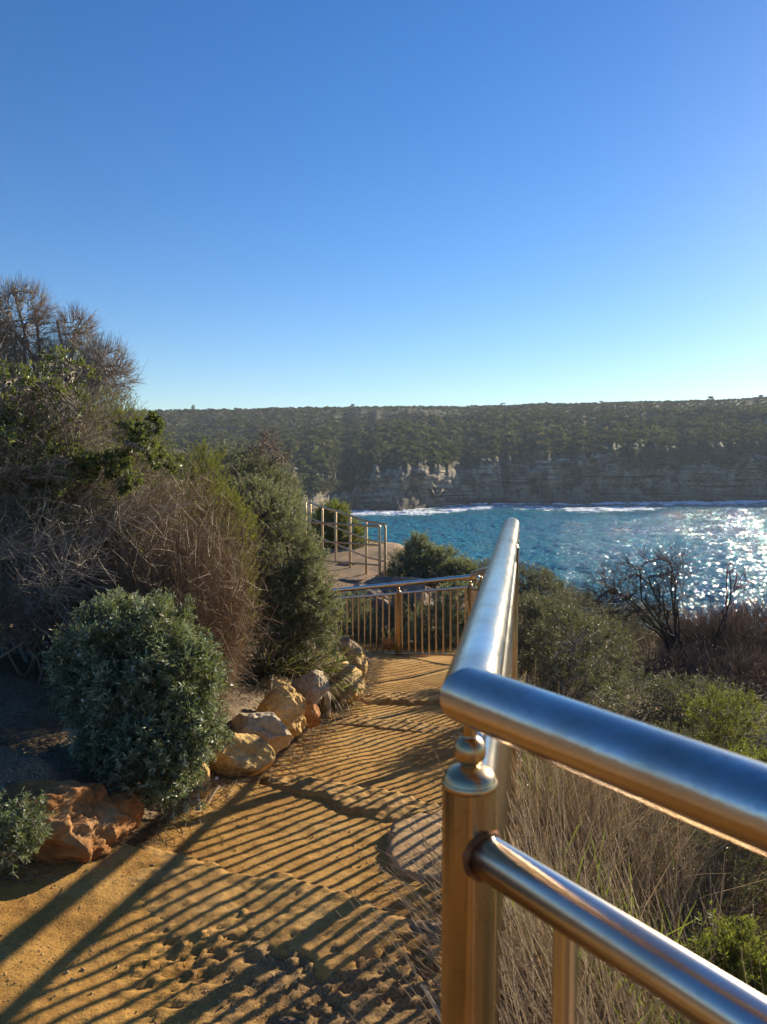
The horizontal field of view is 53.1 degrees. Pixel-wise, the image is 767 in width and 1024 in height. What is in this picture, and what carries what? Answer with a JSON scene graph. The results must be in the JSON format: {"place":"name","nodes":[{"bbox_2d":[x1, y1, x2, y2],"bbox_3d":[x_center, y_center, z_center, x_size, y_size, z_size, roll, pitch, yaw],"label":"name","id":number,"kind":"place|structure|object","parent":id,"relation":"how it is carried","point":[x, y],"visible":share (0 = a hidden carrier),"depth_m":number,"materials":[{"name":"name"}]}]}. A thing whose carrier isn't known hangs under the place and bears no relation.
{"place":"outdoors","nodes":[
{"label":"outdoors","id":0,"kind":"place"},
{"bbox_2d":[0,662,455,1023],"bbox_3d":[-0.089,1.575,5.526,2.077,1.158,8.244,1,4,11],"label":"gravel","id":1,"kind":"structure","parent":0,"point":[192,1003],"depth_m":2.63,"materials":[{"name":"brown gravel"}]},
{"bbox_2d":[0,479,766,1023],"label":"ground","id":2,"kind":"structure","parent":0,"point":[166,975],"depth_m":2.81,"materials":[{"name":"beige sand"}]},
{"bbox_2d":[0,785,55,878],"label":"coastal shrub","id":3,"kind":"object","parent":2,"relation":"on","point":[16,832],"visible":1,"depth_m":2.68,"materials":[{"name":"green plant"}]},
{"bbox_2d":[0,345,103,659],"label":"leafy shrub","id":4,"kind":"object","parent":2,"relation":"on","point":[58,393],"visible":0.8,"depth_m":4.44,"materials":[{"name":"green plant"}]},
{"bbox_2d":[0,570,133,683],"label":"twiggy shrub","id":5,"kind":"object","parent":2,"relation":"on","point":[16,628],"visible":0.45,"depth_m":4.34,"materials":[{"name":"brown plant"}]},
{"bbox_2d":[0,428,135,665],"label":"twiggy shrub","id":6,"kind":"object","parent":2,"relation":"on","point":[22,650],"visible":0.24,"depth_m":4.63,"materials":[{"name":"plant"}]},
{"bbox_2d":[0,779,135,865],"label":"edging rock","id":7,"kind":"object","parent":2,"relation":"on","point":[90,821],"visible":0.69,"depth_m":2.92,"materials":[{"name":"brown stone"}]},
{"bbox_2d":[0,269,146,620],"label":"dead tree","id":8,"kind":"object","parent":2,"relation":"on","point":[12,338],"visible":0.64,"depth_m":6.86,"materials":[{"name":"plant"}]},
{"bbox_2d":[0,344,151,555],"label":"twiggy shrub","id":9,"kind":"object","parent":2,"relation":"on","point":[87,431],"visible":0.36,"depth_m":4.50,"materials":[{"name":"plant"}]},
{"bbox_2d":[29,410,183,531],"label":"leafy shrub","id":10,"kind":"object","parent":2,"relation":"on","point":[121,460],"visible":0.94,"depth_m":4.58,"materials":[{"name":"green plant"}]},
{"bbox_2d":[0,421,233,677],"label":"twiggy shrub","id":11,"kind":"object","parent":2,"relation":"on","point":[42,583],"visible":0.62,"depth_m":4.46,"materials":[{"name":"grey plant"}]},
{"bbox_2d":[72,381,177,533],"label":"broom shrub","id":12,"kind":"object","parent":2,"relation":"on","point":[129,409],"visible":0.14,"depth_m":5.48,"materials":[{"name":"green plant"}]},
{"bbox_2d":[111,790,143,830],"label":"edging rock","id":13,"kind":"object","parent":2,"relation":"on","point":[131,805],"visible":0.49,"depth_m":3.21,"materials":[{"name":"brown stone"}]},
{"bbox_2d":[9,451,255,591],"bbox_3d":[-2.381,0.267,6.210,2.757,1.724,1.585,0,4,0],"label":"coastal shrub","id":14,"kind":"object","parent":2,"relation":"on","point":[173,494],"visible":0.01,"depth_m":6.32,"materials":[{"name":"plant"}]},
{"bbox_2d":[32,585,238,824],"bbox_3d":[-1.153,0.863,3.555,1.022,1.034,0.874,0,4,0],"label":"coastal shrub","id":15,"kind":"object","parent":2,"relation":"on","point":[128,731],"visible":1,"depth_m":3.42,"materials":[{"name":"green plant"}]},
{"bbox_2d":[33,432,315,668],"bbox_3d":[-1.479,0.349,5.324,2.082,1.947,1.842,0,4,0],"label":"reed bush","id":16,"kind":"object","parent":2,"relation":"on","point":[190,514],"visible":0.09,"depth_m":5.17,"materials":[{"name":"plant"}]},
{"bbox_2d":[71,480,284,728],"bbox_3d":[-1.251,0.584,4.585,1.314,1.546,1.557,0,4,0],"label":"reed bush","id":17,"kind":"object","parent":2,"relation":"on","point":[217,615],"visible":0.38,"depth_m":4.51,"materials":[{"name":"brown plant"}]},
{"bbox_2d":[0,634,391,898],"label":"leaf litter","id":18,"kind":"object","parent":2,"relation":"on","point":[291,753],"visible":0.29,"depth_m":3.89,"materials":[{"name":"plant"}]},
{"bbox_2d":[187,763,210,799],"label":"edging rock","id":19,"kind":"object","parent":2,"relation":"on","point":[207,778],"visible":0.21,"depth_m":3.76,"materials":[{"name":"beige stone"}]},
{"bbox_2d":[207,784,221,803],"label":"dry leaf","id":20,"kind":"object","parent":2,"relation":"on","point":[214,792],"visible":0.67,"depth_m":3.81,"materials":[{"name":"plant"}]},
{"bbox_2d":[167,436,266,681],"bbox_3d":[-1.192,0.341,5.762,1.021,1.822,0.590,3,5,41],"label":"broom shrub","id":21,"kind":"object","parent":2,"relation":"on","point":[210,460],"visible":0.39,"depth_m":5.75,"materials":[{"name":"green plant"}]},
{"bbox_2d":[205,732,274,779],"bbox_3d":[-0.795,1.331,4.146,0.380,0.283,0.251,-3,5,-38],"label":"edging rock","id":22,"kind":"object","parent":2,"relation":"on","point":[246,754],"visible":0.82,"depth_m":4.10,"materials":[{"name":"beige stone"}]},
{"bbox_2d":[186,439,310,644],"bbox_3d":[-1.414,0.315,7.982,1.300,2.172,1.369,4,5,45],"label":"coastal shrub","id":23,"kind":"object","parent":2,"relation":"on","point":[240,465],"visible":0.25,"depth_m":7.92,"materials":[{"name":"green plant"}]},
{"bbox_2d":[231,711,292,754],"bbox_3d":[-0.748,1.348,4.564,0.483,0.326,0.251,2,4,32],"label":"edging rock","id":24,"kind":"object","parent":2,"relation":"on","point":[271,730],"visible":0.68,"depth_m":4.47,"materials":[{"name":"grey stone"}]},
{"bbox_2d":[241,427,294,564],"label":"bare shrub","id":25,"kind":"object","parent":2,"relation":"on","point":[264,435],"visible":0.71,"depth_m":8.22,"materials":[{"name":"plant"}]},
{"bbox_2d":[127,842,414,983],"bbox_3d":[-0.518,1.394,2.642,1.356,0.129,0.596,2,4,25],"label":"stone step","id":26,"kind":"object","parent":2,"relation":"on","point":[306,919],"visible":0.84,"depth_m":2.59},
{"bbox_2d":[259,674,292,688],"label":"edging rock","id":27,"kind":"object","parent":2,"relation":"on","point":[277,680],"visible":0.52,"depth_m":5.75,"materials":[{"name":"beige stone"}]},
{"bbox_2d":[234,623,325,696],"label":"strap clump","id":28,"kind":"object","parent":2,"relation":"on","point":[265,667],"visible":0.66,"depth_m":5.93,"materials":[{"name":"plant"}]},
{"bbox_2d":[256,685,306,737],"bbox_3d":[-0.667,1.321,5.032,0.321,0.372,0.342,-2,4,-25],"label":"edging rock","id":29,"kind":"object","parent":2,"relation":"on","point":[286,705],"visible":0.73,"depth_m":4.94,"materials":[{"name":"beige stone"}]},
{"bbox_2d":[225,471,353,660],"bbox_3d":[-0.936,0.541,6.646,1.090,1.794,1.488,-3,4,-35],"label":"coastal shrub","id":30,"kind":"object","parent":2,"relation":"on","point":[299,577],"visible":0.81,"depth_m":6.39,"materials":[{"name":"green plant"}]},
{"bbox_2d":[266,1016,316,1023],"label":"rock","id":31,"kind":"object","parent":2,"relation":"on","point":[285,1020],"visible":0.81,"depth_m":2.09,"materials":[{"name":"grey stone"}]},
{"bbox_2d":[304,501,306,537],"bbox_3d":[-1.785,0.463,17.565,0.060,1.438,0.058,0,4,0],"label":"fence post","id":32,"kind":"object","parent":2,"relation":"on","point":[305,514],"visible":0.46,"depth_m":17.52,"materials":[{"name":"silver metal"}]},
{"bbox_2d":[237,606,382,726],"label":"strap clump","id":33,"kind":"object","parent":2,"relation":"on","point":[325,669],"visible":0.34,"depth_m":6.20,"materials":[{"name":"plant"}]},
{"bbox_2d":[291,670,330,704],"bbox_3d":[-0.562,1.361,5.843,0.314,0.313,0.327,0,4,0],"label":"edging rock","id":34,"kind":"object","parent":2,"relation":"on","point":[313,688],"visible":0.69,"depth_m":5.76,"materials":[{"name":"grey stone"}]},
{"bbox_2d":[304,700,320,728],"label":"edging rock","id":35,"kind":"object","parent":2,"relation":"on","point":[312,714],"visible":0.72,"depth_m":5.27,"materials":[{"name":"brown stone"}]},
{"bbox_2d":[318,691,330,718],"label":"edging rock","id":36,"kind":"object","parent":2,"relation":"on","point":[324,708],"visible":0.45,"depth_m":5.97,"materials":[{"name":"grey stone"}]},
{"bbox_2d":[296,521,380,575],"bbox_3d":[-0.932,0.842,15.310,1.924,1.302,0.055,2,4,24],"label":"lookout fence","id":37,"kind":"object","parent":2,"relation":"on","point":[378,544],"visible":0.58,"depth_m":15.06,"materials":[{"name":"silver metal"}]},
{"bbox_2d":[303,497,375,548],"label":"coastal shrub","id":38,"kind":"object","parent":2,"relation":"on","point":[329,534],"visible":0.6,"depth_m":19.16,"materials":[{"name":"green plant"}]},
{"bbox_2d":[306,640,379,711],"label":"strap clump","id":39,"kind":"object","parent":2,"relation":"on","point":[348,690],"visible":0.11,"depth_m":6.59,"materials":[{"name":"plant"}]},
{"bbox_2d":[333,637,352,656],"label":"edging rock","id":40,"kind":"object","parent":2,"relation":"on","point":[346,640],"visible":0.38,"depth_m":8.71,"materials":[{"name":"grey stone"}]},
{"bbox_2d":[328,661,364,705],"bbox_3d":[-0.374,1.535,6.873,0.419,0.375,0.656,0,4,0],"label":"edging rock","id":41,"kind":"object","parent":2,"relation":"on","point":[355,696],"visible":0.39,"depth_m":6.68,"materials":[{"name":"beige stone"}]},
{"bbox_2d":[336,561,356,565],"bbox_3d":[-0.859,1.141,16.712,0.476,0.161,0.416,3,5,43],"label":"rock ledge","id":42,"kind":"object","parent":2,"relation":"on","point":[343,564],"visible":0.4,"depth_m":16.59,"materials":[{"name":"stone"}]},
{"bbox_2d":[309,502,385,576],"bbox_3d":[-0.942,0.626,16.820,0.204,1.518,4.116,-2,4,-26],"label":"lookout fence","id":43,"kind":"object","parent":2,"relation":"on","point":[350,533],"visible":0.81,"depth_m":16.14,"materials":[{"name":"silver metal"}]},
{"bbox_2d":[259,775,441,821],"bbox_3d":[-0.163,1.478,3.870,1.225,0.141,0.433,2,4,27],"label":"stone step","id":44,"kind":"object","parent":2,"relation":"on","point":[341,797],"visible":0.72,"depth_m":3.83,"materials":[{"name":"beige stone"}]},
{"bbox_2d":[339,577,366,582],"bbox_3d":[-0.601,1.349,15.108,0.553,0.105,0.452,0,4,0],"label":"rock ledge","id":45,"kind":"object","parent":2,"relation":"on","point":[352,579],"visible":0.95,"depth_m":15.00,"materials":[{"name":"brown stone"}]},
{"bbox_2d":[347,646,367,676],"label":"edging rock","id":46,"kind":"object","parent":2,"relation":"on","point":[363,662],"visible":0.45,"depth_m":8.16,"materials":[{"name":"beige stone"}]},
{"bbox_2d":[343,582,391,621],"bbox_3d":[-0.161,1.603,12.950,1.310,0.768,0.867,0,4,0],"label":"boulder","id":47,"kind":"object","parent":2,"relation":"on","point":[374,591],"visible":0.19,"depth_m":12.66,"materials":[{"name":"grey stone"}]},
{"bbox_2d":[327,584,419,645],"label":"coastal shrub","id":48,"kind":"object","parent":2,"relation":"on","point":[392,619],"visible":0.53,"depth_m":11.76,"materials":[{"name":"green plant"}]},
{"bbox_2d":[380,637,394,648],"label":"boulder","id":49,"kind":"object","parent":2,"relation":"on","point":[392,642],"visible":0.41,"depth_m":10.94,"materials":[{"name":"brown stone"}]},
{"bbox_2d":[304,575,479,655],"bbox_3d":[-0.041,1.598,10.544,3.365,1.832,0.062,3,5,44],"label":"steel fence","id":50,"kind":"object","parent":2,"relation":"on","point":[398,593],"visible":0.58,"depth_m":10.23,"materials":[{"name":"metal"}]},
{"bbox_2d":[327,715,459,733],"bbox_3d":[0.084,1.654,5.798,1.180,0.127,0.368,1,4,14],"label":"stone step","id":51,"kind":"object","parent":2,"relation":"on","point":[396,725],"visible":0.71,"depth_m":5.78,"materials":[{"name":"beige stone"}]},
{"bbox_2d":[363,576,430,592],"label":"boulder","id":52,"kind":"object","parent":2,"relation":"on","point":[379,579],"visible":0.41,"depth_m":13.83,"materials":[{"name":"stone"}]},
{"bbox_2d":[360,691,440,705],"bbox_3d":[0.242,1.727,7.016,1.045,0.126,0.418,0,4,0],"label":"stone step","id":53,"kind":"object","parent":2,"relation":"on","point":[411,699],"visible":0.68,"depth_m":6.93,"materials":[{"name":"beige stone"}]},
{"bbox_2d":[385,808,441,881],"bbox_3d":[0.248,1.461,3.317,0.539,0.103,0.737,0,4,0],"label":"paving stone","id":54,"kind":"object","parent":2,"relation":"on","point":[401,829],"visible":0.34,"depth_m":3.26,"materials":[{"name":"beige stone"}]},
{"bbox_2d":[391,577,441,629],"bbox_3d":[0.521,1.595,12.364,0.802,1.064,0.911,2,4,31],"label":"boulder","id":55,"kind":"object","parent":2,"relation":"on","point":[418,587],"visible":0.2,"depth_m":12.11,"materials":[{"name":"grey stone"}]},
{"bbox_2d":[408,920,441,937],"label":"rock","id":56,"kind":"object","parent":2,"relation":"on","point":[421,924],"visible":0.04,"depth_m":2.50,"materials":[{"name":"grey stone"}]},
{"bbox_2d":[383,530,481,591],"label":"coastal shrub","id":57,"kind":"object","parent":2,"relation":"on","point":[423,564],"visible":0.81,"depth_m":14.50,"materials":[{"name":"green plant"}]},
{"bbox_2d":[394,573,476,650],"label":"coastal shrub","id":58,"kind":"object","parent":2,"relation":"on","point":[446,622],"visible":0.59,"depth_m":11.13,"materials":[{"name":"green plant"}]},
{"bbox_2d":[454,555,587,620],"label":"coastal shrub","id":59,"kind":"object","parent":2,"relation":"on","point":[543,579],"visible":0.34,"depth_m":14.23,"materials":[{"name":"green plant"}]},
{"bbox_2d":[516,753,587,813],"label":"green strap plant","id":60,"kind":"object","parent":2,"relation":"on","point":[533,780],"visible":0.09,"depth_m":4.04,"materials":[{"name":"plant"}]},
{"bbox_2d":[517,588,597,690],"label":"coastal shrub","id":61,"kind":"object","parent":2,"relation":"on","point":[527,623],"visible":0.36,"depth_m":8.14,"materials":[{"name":"green plant"}]},
{"bbox_2d":[510,878,632,1014],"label":"green strap plant","id":62,"kind":"object","parent":2,"relation":"on","point":[594,957],"visible":0.06,"depth_m":2.38,"materials":[{"name":"plant"}]},
{"bbox_2d":[517,592,644,711],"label":"coastal shrub","id":63,"kind":"object","parent":2,"relation":"on","point":[591,678],"visible":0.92,"depth_m":6.19,"materials":[{"name":"green plant"}]},
{"bbox_2d":[440,517,766,1023],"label":"steel fence","id":64,"kind":"object","parent":2,"relation":"on","point":[495,708],"visible":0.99,"depth_m":0.75,"materials":[{"name":"silver metal"}]},
{"bbox_2d":[542,582,691,712],"bbox_3d":[3.491,1.948,11.126,2.494,1.460,4.626,1,4,9],"label":"scrub","id":65,"kind":"object","parent":2,"relation":"on","point":[650,633],"visible":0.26,"depth_m":10.97,"materials":[{"name":"green plant"}]},
{"bbox_2d":[574,535,705,671],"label":"windswept shrub","id":66,"kind":"object","parent":2,"relation":"on","point":[613,591],"visible":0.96,"depth_m":9.42,"materials":[{"name":"brown plant"}]},
{"bbox_2d":[549,662,766,758],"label":"scrub","id":67,"kind":"object","parent":2,"relation":"on","point":[674,689],"visible":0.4,"depth_m":7.13,"materials":[{"name":"green plant"}]},
{"bbox_2d":[639,911,692,994],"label":"green strap plant","id":68,"kind":"object","parent":2,"relation":"on","point":[680,939],"visible":0.05,"depth_m":2.70,"materials":[{"name":"plant"}]},
{"bbox_2d":[572,813,766,994],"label":"heath thicket","id":69,"kind":"object","parent":2,"relation":"on","point":[744,880],"visible":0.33,"depth_m":3.11,"materials":[{"name":"plant"}]},
{"bbox_2d":[634,715,712,868],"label":"heath bush","id":70,"kind":"object","parent":2,"relation":"on","point":[666,727],"visible":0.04,"depth_m":4.29,"materials":[{"name":"green plant"}]},
{"bbox_2d":[621,592,766,725],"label":"scrub","id":71,"kind":"object","parent":2,"relation":"on","point":[737,645],"visible":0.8,"depth_m":9.53,"materials":[{"name":"brown plant"}]},
{"bbox_2d":[638,737,762,883],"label":"heath thicket","id":72,"kind":"object","parent":2,"relation":"on","point":[736,752],"depth_m":5.81,"materials":[{"name":"green plant"}]},
{"bbox_2d":[667,900,766,1023],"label":"heath bush","id":73,"kind":"object","parent":2,"relation":"on","point":[728,944],"visible":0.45,"depth_m":1.96,"materials":[{"name":"green plant"}]},
{"bbox_2d":[677,682,766,867],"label":"heath bush","id":74,"kind":"object","parent":2,"relation":"on","point":[719,734],"visible":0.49,"depth_m":4.65,"materials":[{"name":"green plant"}]},
{"bbox_2d":[712,562,753,647],"bbox_3d":[4.408,1.178,9.692,0.496,1.106,0.221,0,4,0],"label":"dead sapling","id":75,"kind":"object","parent":2,"relation":"on","point":[726,607],"visible":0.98,"depth_m":9.66,"materials":[{"name":"brown plant"}]},
{"bbox_2d":[715,738,766,933],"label":"heath bush","id":76,"kind":"object","parent":2,"relation":"on","point":[763,757],"visible":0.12,"depth_m":3.51,"materials":[{"name":"green plant"}]},
{"bbox_2d":[0,0,766,410],"label":"sky","id":77,"kind":"structure","parent":0,"point":[273,203],"materials":[{"name":"blue"}]},
{"bbox_2d":[3,399,766,516],"bbox_3d":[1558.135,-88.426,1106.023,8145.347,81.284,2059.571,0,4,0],"label":"headland","id":78,"kind":"structure","parent":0,"point":[533,477],"depth_m":311.69,"materials":[{"name":"stone"}]},
{"bbox_2d":[104,396,766,496],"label":"woodland","id":79,"kind":"object","parent":78,"relation":"on","point":[321,448],"visible":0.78,"depth_m":358.81,"materials":[{"name":"green plant"}]},
{"bbox_2d":[303,500,766,640],"bbox_3d":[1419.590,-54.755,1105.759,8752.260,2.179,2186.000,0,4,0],"label":"sea","id":80,"kind":"structure","parent":0,"point":[570,543],"depth_m":165.82,"materials":[{"name":"liquid"}]},
{"bbox_2d":[313,649,766,1023],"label":"dry grass","id":81,"kind":"structure","parent":0,"point":[610,804],"depth_m":2.67,"materials":[{"name":"plant"}]},
{"bbox_2d":[411,918,440,970],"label":"dry stalk","id":82,"kind":"object","parent":81,"relation":"on","point":[426,942],"visible":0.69,"depth_m":2.08,"materials":[{"name":"plant"}]},
{"bbox_2d":[413,870,441,906],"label":"dry stalk","id":83,"kind":"object","parent":81,"relation":"on","point":[427,886],"visible":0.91,"depth_m":2.34,"materials":[{"name":"plant"}]},
{"bbox_2d":[420,984,440,1019],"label":"dry stalk","id":84,"kind":"object","parent":81,"relation":"on","point":[437,1011],"visible":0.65,"depth_m":1.88,"materials":[{"name":"plant"}]},
{"bbox_2d":[511,669,764,1023],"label":"green grass","id":85,"kind":"structure","parent":0,"point":[630,911],"depth_m":2.57,"materials":[{"name":"plant"}]}
]}

